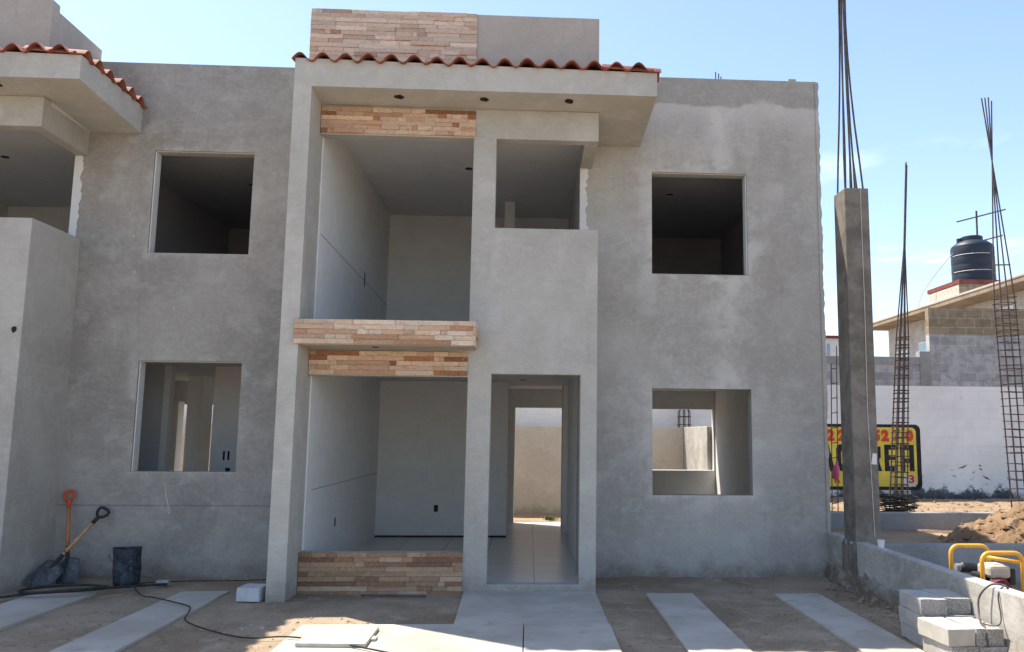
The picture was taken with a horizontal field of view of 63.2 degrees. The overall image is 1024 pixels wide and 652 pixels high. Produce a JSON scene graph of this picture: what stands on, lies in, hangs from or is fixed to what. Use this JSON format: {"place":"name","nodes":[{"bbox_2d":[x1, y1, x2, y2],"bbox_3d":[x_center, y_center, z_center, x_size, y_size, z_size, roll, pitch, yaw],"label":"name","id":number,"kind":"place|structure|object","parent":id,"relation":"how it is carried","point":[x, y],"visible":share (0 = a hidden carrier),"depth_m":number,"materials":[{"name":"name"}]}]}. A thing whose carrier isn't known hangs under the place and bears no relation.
{"place":"outdoors","nodes":[
{"label":"outdoors","id":0,"kind":"place"},
{"bbox_2d":[0,576,925,651],"bbox_3d":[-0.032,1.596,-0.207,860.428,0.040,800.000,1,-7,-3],"label":"ground","id":1,"kind":"structure","parent":0,"point":[640,601],"depth_m":7.41,"materials":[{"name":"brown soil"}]},
{"bbox_2d":[0,593,95,630],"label":"driveway strip","id":2,"kind":"object","parent":1,"relation":"on","point":[17,611],"visible":0.55,"depth_m":7.54,"materials":[{"name":"concrete"}]},
{"bbox_2d":[24,506,110,586],"bbox_3d":[-4.663,2.332,8.813,0.245,1.018,0.100,29,-39,6],"label":"shovel","id":3,"kind":"object","parent":1,"relation":"on","point":[47,572],"visible":0.98,"depth_m":8.63,"materials":[{"name":"metal"}]},
{"bbox_2d":[56,489,79,583],"bbox_3d":[-4.760,2.252,8.934,0.230,1.014,0.100,-10,-27,-7],"label":"shovel","id":4,"kind":"object","parent":1,"relation":"on","point":[70,565],"visible":0.91,"depth_m":8.80,"materials":[{"name":"metal"}]},
{"bbox_2d":[0,583,166,598],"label":"hose","id":5,"kind":"object","parent":1,"relation":"on","point":[22,592],"visible":1,"depth_m":8.16,"materials":[{"name":"black rubber"}]},
{"bbox_2d":[109,546,141,585],"bbox_3d":[-4.045,2.520,8.736,0.300,0.387,0.279,1,-7,-3],"label":"bucket","id":6,"kind":"object","parent":1,"relation":"on","point":[126,567],"visible":0.98,"depth_m":8.64,"materials":[{"name":"plastic"}]},
{"bbox_2d":[49,591,228,651],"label":"driveway strip","id":7,"kind":"object","parent":1,"relation":"on","point":[124,633],"visible":0.76,"depth_m":6.84,"materials":[{"name":"concrete"}]},
{"bbox_2d":[0,0,294,593],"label":"unfinished house","id":8,"kind":"structure","parent":1,"relation":"on","point":[143,211],"depth_m":9.46,"materials":[{"name":"grey concrete"}]},
{"bbox_2d":[155,580,170,585],"bbox_3d":[-3.627,2.668,8.646,0.142,0.065,0.069,-1,-7,10],"label":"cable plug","id":9,"kind":"object","parent":1,"relation":"on","point":[168,582],"visible":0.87,"depth_m":8.62,"materials":[{"name":"white plastic"}]},
{"bbox_2d":[236,583,265,601],"bbox_3d":[-2.480,2.555,7.974,0.228,0.128,0.254,0,-7,7],"label":"concrete block","id":10,"kind":"object","parent":1,"relation":"on","point":[251,592],"depth_m":7.86,"materials":[{"name":"grey concrete"}]},
{"bbox_2d":[134,579,387,651],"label":"power cable","id":11,"kind":"object","parent":1,"relation":"on","point":[188,622],"visible":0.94,"depth_m":6.84,"materials":[{"name":"black rubber"}]},
{"bbox_2d":[361,594,425,596],"bbox_3d":[-1.157,2.633,8.127,0.640,0.023,0.039,0,-7,1],"label":"steel rod","id":12,"kind":"object","parent":1,"relation":"on","point":[381,595],"visible":1,"depth_m":8.12,"materials":[{"name":"metal"}]},
{"bbox_2d":[270,624,522,651],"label":"pavement slab","id":13,"kind":"structure","parent":1,"relation":"on","point":[450,638],"depth_m":6.45,"materials":[{"name":"concrete"}]},
{"bbox_2d":[295,626,378,647],"bbox_3d":[-1.332,2.403,6.440,0.584,0.029,0.575,1,-7,-3],"label":"slab lid","id":14,"kind":"object","parent":13,"relation":"on","point":[333,636],"visible":0.98,"depth_m":6.38,"materials":[{"name":"white concrete"}]},
{"bbox_2d":[180,423,682,513],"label":"yard wall","id":15,"kind":"structure","parent":1,"relation":"on","point":[537,476],"depth_m":17.00,"materials":[{"name":"beige paint"}]},
{"bbox_2d":[454,591,607,623],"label":"walkway","id":16,"kind":"structure","parent":1,"relation":"on","point":[529,607],"depth_m":7.60,"materials":[{"name":"concrete"}]},
{"bbox_2d":[265,8,830,601],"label":"unfinished house","id":17,"kind":"structure","parent":1,"relation":"on","point":[493,222],"depth_m":9.69,"materials":[{"name":"grey concrete"}]},
{"bbox_2d":[524,623,621,651],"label":"pavement slab","id":18,"kind":"structure","parent":1,"relation":"on","point":[569,637],"depth_m":6.51,"materials":[{"name":"concrete"}]},
{"bbox_2d":[183,351,1023,499],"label":"boundary wall","id":19,"kind":"structure","parent":1,"relation":"on","point":[956,414],"depth_m":18.01,"materials":[{"name":"paint"}]},
{"bbox_2d":[827,424,921,489],"bbox_3d":[6.672,2.790,17.775,4.273,1.395,0.018,1,-7,-3],"label":"painted sign","id":20,"kind":"object","parent":19,"relation":"attached to","point":[884,436],"visible":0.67,"depth_m":17.85,"materials":[{"name":"yellow paint"}]},
{"bbox_2d":[683,426,711,469],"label":"yard wall","id":21,"kind":"structure","parent":1,"relation":"on","point":[697,448],"depth_m":15.74,"materials":[{"name":"concrete"}]},
{"bbox_2d":[677,409,690,426],"bbox_3d":[3.610,2.835,17.426,0.283,2.506,0.202,1,-7,-3],"label":"rebar cage","id":22,"kind":"object","parent":21,"relation":"in","point":[683,424],"visible":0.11,"depth_m":17.47,"materials":[{"name":"metal"}]},
{"bbox_2d":[646,593,752,651],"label":"driveway strip","id":23,"kind":"object","parent":1,"relation":"on","point":[694,622],"visible":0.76,"depth_m":7.01,"materials":[{"name":"concrete"}]},
{"bbox_2d":[774,593,924,651],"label":"driveway strip","id":24,"kind":"object","parent":1,"relation":"on","point":[854,630],"visible":0.76,"depth_m":7.03,"materials":[{"name":"concrete"}]},
{"bbox_2d":[810,578,900,626],"bbox_3d":[3.360,2.683,8.150,0.458,0.054,2.509,0,-7,2],"label":"rubble","id":25,"kind":"object","parent":1,"relation":"on","point":[863,599],"visible":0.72,"depth_m":8.06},
{"bbox_2d":[834,0,880,588],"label":"concrete column","id":26,"kind":"structure","parent":1,"relation":"on","point":[856,351],"depth_m":9.03,"materials":[{"name":"concrete"}]},
{"bbox_2d":[860,189,874,531],"bbox_3d":[3.818,0.348,8.959,0.040,3.750,0.008,1,-7,-3],"label":"plumb line","id":27,"kind":"object","parent":26,"relation":"hanging from","point":[866,362],"visible":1,"depth_m":8.94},
{"bbox_2d":[871,453,876,464],"bbox_3d":[3.839,1.410,8.830,0.064,0.120,0.008,1,-7,-3],"label":"paper tag","id":28,"kind":"object","parent":26,"relation":"attached to","point":[874,458],"visible":1,"depth_m":8.83,"materials":[{"name":"white paper"}]},
{"bbox_2d":[830,512,992,529],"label":"foundation wall","id":29,"kind":"structure","parent":1,"relation":"on","point":[925,520],"depth_m":12.79,"materials":[{"name":"concrete"}]},
{"bbox_2d":[901,621,922,646],"bbox_3d":[3.250,2.425,6.543,0.202,0.124,0.404,0,-7,1],"label":"concrete block","id":30,"kind":"object","parent":1,"relation":"on","point":[909,632],"depth_m":6.56,"materials":[{"name":"grey concrete"}]},
{"bbox_2d":[824,533,1023,651],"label":"retaining wall","id":31,"kind":"structure","parent":1,"relation":"on","point":[885,576],"depth_m":7.41,"materials":[{"name":"concrete"}]},
{"bbox_2d":[877,539,884,547],"bbox_3d":[3.673,2.168,8.286,0.072,0.075,0.070,1,-7,-3],"label":"plastic cup","id":32,"kind":"object","parent":31,"relation":"on","point":[880,542],"visible":1,"depth_m":8.26,"materials":[{"name":"white plastic"}]},
{"bbox_2d":[977,583,1008,647],"bbox_3d":[3.415,2.105,5.693,0.212,0.538,1.032,-2,-8,15],"label":"power cable","id":33,"kind":"object","parent":31,"relation":"on","point":[979,596],"visible":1,"depth_m":6.07,"materials":[{"name":"rubber"}]},
{"bbox_2d":[873,273,1023,356],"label":"neighbour house","id":34,"kind":"structure","parent":1,"relation":"on","point":[968,293],"depth_m":23.54,"materials":[{"name":"concrete"}]},
{"bbox_2d":[919,341,925,350],"bbox_3d":[12.832,0.981,25.679,0.032,1.050,1.105,0,-7,1],"label":"window","id":35,"kind":"structure","parent":34,"relation":"in","point":[922,345],"depth_m":26.03,"materials":[{"name":"blue glass"}]},
{"bbox_2d":[950,235,996,280],"bbox_3d":[13.574,-1.910,24.521,1.161,1.460,1.162,1,-7,-3],"label":"water tank","id":36,"kind":"object","parent":34,"relation":"on","point":[971,257],"visible":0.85,"depth_m":24.07,"materials":[{"name":"black plastic"}]},
{"bbox_2d":[918,253,952,305],"bbox_3d":[12.609,-1.346,24.829,0.112,1.612,1.170,7,-10,-41],"label":"hanging cable","id":37,"kind":"object","parent":36,"relation":"hanging from","point":[933,277],"visible":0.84,"depth_m":24.82,"materials":[{"name":"black rubber"}]},
{"bbox_2d":[956,209,1010,265],"bbox_3d":[14.717,-2.052,25.922,1.643,3.320,0.060,1,-7,-3],"label":"roof aerial","id":38,"kind":"object","parent":34,"relation":"on","point":[976,216],"visible":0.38,"depth_m":26.04,"materials":[{"name":"metal"}]},
{"bbox_2d":[1000,305,1013,308],"bbox_3d":[12.768,-0.034,22.120,0.028,0.750,2.008,0,-7,1],"label":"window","id":39,"kind":"structure","parent":34,"relation":"in","point":[1012,306],"depth_m":21.30,"materials":[{"name":"white glass"}]},
{"bbox_2d":[922,635,979,651],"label":"concrete block","id":40,"kind":"object","parent":1,"relation":"on","point":[930,645],"depth_m":6.05,"materials":[{"name":"grey concrete"}]},
{"bbox_2d":[918,617,975,646],"bbox_3d":[3.188,2.245,6.118,0.203,0.124,0.402,1,-7,-4],"label":"concrete block","id":41,"kind":"object","parent":40,"relation":"on","point":[947,632],"depth_m":6.00,"materials":[{"name":"grey concrete"}]},
{"bbox_2d":[884,543,1023,582],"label":"foundation wall","id":42,"kind":"structure","parent":1,"relation":"on","point":[936,553],"depth_m":8.94,"materials":[{"name":"concrete"}]},
{"bbox_2d":[977,646,1007,651],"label":"concrete block","id":43,"kind":"object","parent":1,"relation":"on","point":[994,649],"depth_m":5.89,"materials":[{"name":"grey concrete"}]},
{"bbox_2d":[946,617,1004,646],"bbox_3d":[3.405,2.248,6.129,0.205,0.123,0.404,1,-7,-2],"label":"concrete block","id":44,"kind":"object","parent":43,"relation":"on","point":[995,636],"depth_m":5.94,"materials":[{"name":"grey concrete"}]},
{"bbox_2d":[513,514,560,522],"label":"back yard","id":45,"kind":"structure","parent":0,"point":[528,518],"depth_m":16.07,"materials":[{"name":"soil"}]},
{"bbox_2d":[543,516,557,520],"bbox_3d":[0.727,3.613,15.634,0.304,0.095,0.392,1,-7,-3],"label":"weed","id":46,"kind":"object","parent":45,"relation":"on","point":[549,518],"visible":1,"depth_m":15.60,"materials":[{"name":"green plant"}]},
{"bbox_2d":[54,0,1023,355],"label":"sky","id":47,"kind":"structure","parent":0,"point":[921,71],"materials":[{"name":"blue"}]},
{"bbox_2d":[825,335,838,355],"bbox_3d":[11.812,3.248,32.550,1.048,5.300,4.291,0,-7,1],"label":"distant house","id":48,"kind":"structure","parent":0,"point":[831,342],"depth_m":30.84,"materials":[{"name":"white paint"}]},
{"bbox_2d":[827,344,829,355],"bbox_3d":[11.719,0.882,30.830,0.128,0.450,0.040,1,-7,-3],"label":"window","id":49,"kind":"structure","parent":48,"relation":"in","point":[828,345],"depth_m":30.81,"materials":[{"name":"blue glass"}]},
{"bbox_2d":[899,605,948,628],"bbox_3d":[3.236,2.301,6.548,0.204,0.123,0.403,0,-7,0],"label":"concrete block","id":50,"kind":"object","parent":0,"point":[908,616],"depth_m":6.55,"materials":[{"name":"grey concrete"}]},
{"bbox_2d":[899,590,947,615],"bbox_3d":[3.244,2.182,6.574,0.203,0.123,0.404,0,-7,3],"label":"concrete block","id":51,"kind":"object","parent":50,"relation":"on","point":[922,602],"depth_m":6.42,"materials":[{"name":"grey concrete"}]},
{"bbox_2d":[830,497,1023,591],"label":"building plot","id":52,"kind":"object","parent":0,"point":[909,536],"visible":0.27,"depth_m":13.79,"materials":[{"name":"soil"}]},
{"bbox_2d":[831,346,838,511],"bbox_3d":[5.109,1.725,13.184,0.202,2.844,0.025,1,-7,-3],"label":"rebar ladder","id":53,"kind":"object","parent":52,"relation":"on","point":[837,487],"visible":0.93,"depth_m":13.19,"materials":[{"name":"metal"}]},
{"bbox_2d":[832,461,839,479],"bbox_3d":[5.080,2.258,13.037,0.100,0.290,0.097,7,-8,-2],"label":"plastic bottle","id":54,"kind":"object","parent":53,"relation":"hanging from","point":[836,470],"visible":1,"depth_m":13.00,"materials":[{"name":"pink plastic"}]},
{"bbox_2d":[879,493,918,511],"bbox_3d":[6.147,2.833,13.306,0.692,0.302,0.604,1,-7,-3],"label":"wire coil","id":55,"kind":"object","parent":52,"relation":"on","point":[904,504],"visible":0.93,"depth_m":13.13,"materials":[{"name":"black metal"}]},
{"bbox_2d":[889,162,909,511],"bbox_3d":[6.358,0.116,13.667,0.582,5.821,0.211,1,-7,-3],"label":"rebar cage","id":56,"kind":"object","parent":52,"relation":"on","point":[902,305],"visible":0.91,"depth_m":13.56,"materials":[{"name":"metal"}]},
{"bbox_2d":[830,498,1023,511],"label":"soil clods","id":57,"kind":"object","parent":52,"relation":"on","point":[999,505],"visible":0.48,"depth_m":15.18,"materials":[{"name":"brown soil"}]},
{"bbox_2d":[937,501,1023,542],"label":"soil clods","id":58,"kind":"object","parent":52,"relation":"on","point":[1004,527],"visible":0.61,"depth_m":11.10,"materials":[{"name":"brown soil"}]},
{"bbox_2d":[940,503,1023,542],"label":"dirt pile","id":59,"kind":"object","parent":52,"relation":"on","point":[958,534],"visible":0.34,"depth_m":11.01,"materials":[{"name":"soil"}]},
{"bbox_2d":[948,544,1023,591],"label":"plate compactor","id":60,"kind":"object","parent":52,"relation":"on","point":[993,572],"visible":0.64,"depth_m":6.93,"materials":[{"name":"yellow metal"}]},
{"bbox_2d":[981,97,1023,507],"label":"rebar cage","id":61,"kind":"object","parent":52,"relation":"on","point":[989,125],"visible":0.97,"depth_m":13.12,"materials":[{"name":"metal"}]},
{"bbox_2d":[925,308,1023,365],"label":"gable wall","id":62,"kind":"structure","parent":0,"point":[961,336],"depth_m":18.31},
{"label":"concrete block","id":63,"kind":"object","parent":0,"visible":0},
{"bbox_2d":[948,614,974,617],"bbox_3d":[3.454,2.305,6.564,0.203,0.123,0.403,0,-7,2],"label":"concrete block","id":64,"kind":"object","parent":63,"relation":"on","point":[958,615],"depth_m":6.39,"materials":[{"name":"grey concrete"}]},
{"bbox_2d":[923,589,970,614],"bbox_3d":[3.455,2.190,6.624,0.203,0.124,0.403,0,-7,4],"label":"concrete block","id":65,"kind":"object","parent":64,"relation":"on","point":[957,603],"depth_m":6.43,"materials":[{"name":"grey concrete"}]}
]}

